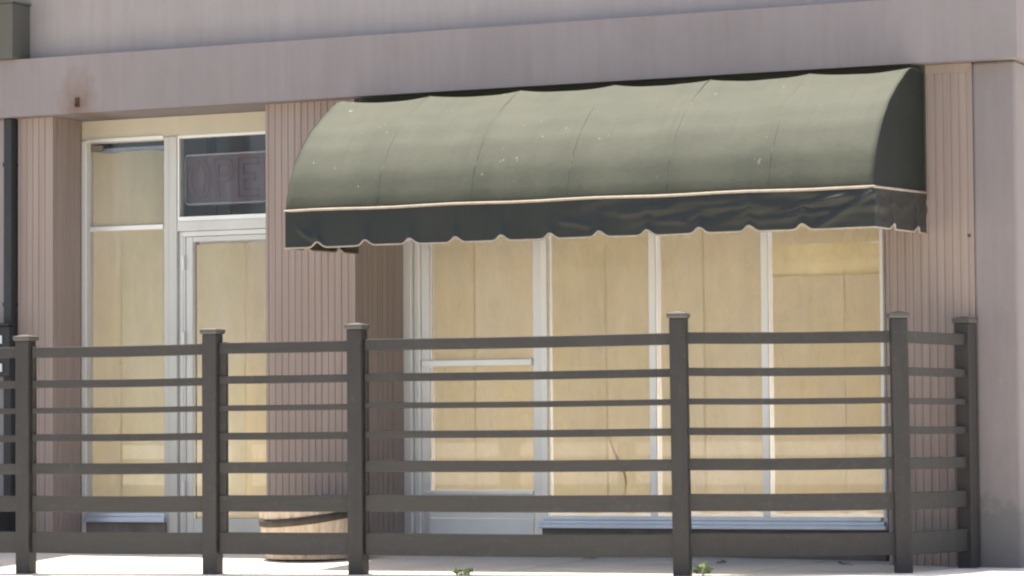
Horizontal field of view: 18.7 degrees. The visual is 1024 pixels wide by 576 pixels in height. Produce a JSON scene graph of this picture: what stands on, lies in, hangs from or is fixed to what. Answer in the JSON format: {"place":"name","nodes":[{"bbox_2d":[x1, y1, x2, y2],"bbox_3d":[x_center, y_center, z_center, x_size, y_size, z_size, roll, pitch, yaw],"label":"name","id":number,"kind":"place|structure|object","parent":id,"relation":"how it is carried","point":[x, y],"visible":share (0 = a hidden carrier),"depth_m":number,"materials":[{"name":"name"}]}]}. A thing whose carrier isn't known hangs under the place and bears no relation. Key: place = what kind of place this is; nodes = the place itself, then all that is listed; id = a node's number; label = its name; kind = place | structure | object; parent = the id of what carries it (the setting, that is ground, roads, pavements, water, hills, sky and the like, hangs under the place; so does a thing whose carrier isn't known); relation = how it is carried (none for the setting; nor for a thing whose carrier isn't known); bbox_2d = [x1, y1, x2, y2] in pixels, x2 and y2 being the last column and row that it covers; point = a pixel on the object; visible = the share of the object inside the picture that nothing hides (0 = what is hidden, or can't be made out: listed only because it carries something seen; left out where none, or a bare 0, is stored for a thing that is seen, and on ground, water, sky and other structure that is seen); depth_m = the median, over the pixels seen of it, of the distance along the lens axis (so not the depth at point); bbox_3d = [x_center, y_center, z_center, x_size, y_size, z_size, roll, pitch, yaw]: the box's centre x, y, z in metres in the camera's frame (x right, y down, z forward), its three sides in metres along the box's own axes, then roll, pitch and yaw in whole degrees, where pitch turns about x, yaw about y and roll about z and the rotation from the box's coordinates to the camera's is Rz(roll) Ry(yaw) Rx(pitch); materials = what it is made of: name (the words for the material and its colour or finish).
{"place":"outdoors","nodes":[
{"label":"outdoors","id":0,"kind":"place"},
{"bbox_2d":[0,512,9,531],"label":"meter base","id":1,"kind":"object","parent":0,"point":[4,521],"visible":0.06,"depth_m":21.90,"materials":[{"name":"black metal"}]},
{"bbox_2d":[0,553,1023,575],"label":"sidewalk","id":2,"kind":"structure","parent":0,"point":[55,564],"depth_m":19.70,"materials":[{"name":"concrete"}]},
{"bbox_2d":[258,493,347,559],"bbox_3d":[-1.334,1.573,20.586,0.702,0.435,0.704,-2,-3,25],"label":"barrel planter","id":3,"kind":"object","parent":2,"relation":"on","point":[309,522],"visible":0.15,"depth_m":20.29,"materials":[{"name":"brown wood"}]},
{"bbox_2d":[453,566,473,574],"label":"weed","id":4,"kind":"object","parent":2,"relation":"on","point":[466,571],"visible":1,"depth_m":18.74,"materials":[{"name":"green plant"}]},
{"bbox_2d":[0,311,978,575],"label":"patio fence","id":5,"kind":"object","parent":2,"relation":"on","point":[214,541],"visible":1,"depth_m":18.91,"materials":[{"name":"brown paint"}]},
{"bbox_2d":[0,0,1023,567],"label":"shop building","id":6,"kind":"structure","parent":2,"relation":"on","point":[118,110],"depth_m":21.00,"materials":[{"name":"paint"}]},
{"bbox_2d":[2,118,17,531],"bbox_3d":[-3.575,0.312,22.114,0.074,3.045,0.090,-2,-3,25],"label":"downpipe","id":7,"kind":"object","parent":6,"relation":"attached to","point":[10,303],"visible":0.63,"depth_m":22.10,"materials":[{"name":"black metal"}]},
{"bbox_2d":[0,323,14,376],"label":"latch box","id":8,"kind":"object","parent":7,"relation":"attached to","point":[6,340],"visible":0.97,"depth_m":22.01,"materials":[{"name":"black metal"}]},
{"bbox_2d":[0,0,30,60],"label":"sign cabinet","id":9,"kind":"object","parent":6,"relation":"attached to","point":[14,29],"visible":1,"depth_m":22.05,"materials":[{"name":"beige metal"}]},
{"bbox_2d":[177,131,265,220],"bbox_3d":[-1.943,-0.789,21.889,0.928,0.609,0.064,-2,-3,25],"label":"transom window","id":10,"kind":"structure","parent":6,"relation":"in","point":[180,139],"depth_m":22.02,"materials":[{"name":"white metal"}]},
{"bbox_2d":[181,234,266,532],"bbox_3d":[-1.921,0.722,21.810,0.900,2.194,0.064,-2,-3,25],"label":"entry door","id":11,"kind":"structure","parent":6,"relation":"in","point":[231,277],"depth_m":21.87,"materials":[{"name":"paint"}]},
{"bbox_2d":[184,138,265,214],"bbox_3d":[-1.939,-0.804,21.982,0.860,0.561,0.060,-2,-3,25],"label":"neon sign","id":12,"kind":"object","parent":6,"relation":"hanging from","point":[228,178],"visible":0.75,"depth_m":22.02,"materials":[{"name":"black metal"}]},
{"bbox_2d":[421,236,543,533],"bbox_3d":[-0.207,0.451,21.160,0.908,2.728,0.080,-2,-3,25],"label":"side door","id":13,"kind":"structure","parent":6,"relation":"in","point":[481,289],"depth_m":21.18,"materials":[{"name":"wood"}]},
{"bbox_2d":[284,65,927,253],"bbox_3d":[0.552,-0.820,19.681,4.028,1.082,1.082,-2,-3,25],"label":"awning","id":14,"kind":"object","parent":6,"relation":"attached to","point":[828,149],"visible":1,"depth_m":19.29,"materials":[{"name":"fabric"}]},
{"bbox_2d":[539,225,889,560],"bbox_3d":[1.378,0.504,20.412,2.609,2.928,0.121,-2,-3,25],"label":"window","id":15,"kind":"structure","parent":6,"relation":"in","point":[602,284],"depth_m":20.45,"materials":[{"name":"metal"}]},
{"bbox_2d":[692,561,713,575],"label":"weed","id":16,"kind":"object","parent":2,"relation":"on","point":[698,569],"visible":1,"depth_m":18.29,"materials":[{"name":"green plant"}]}
]}

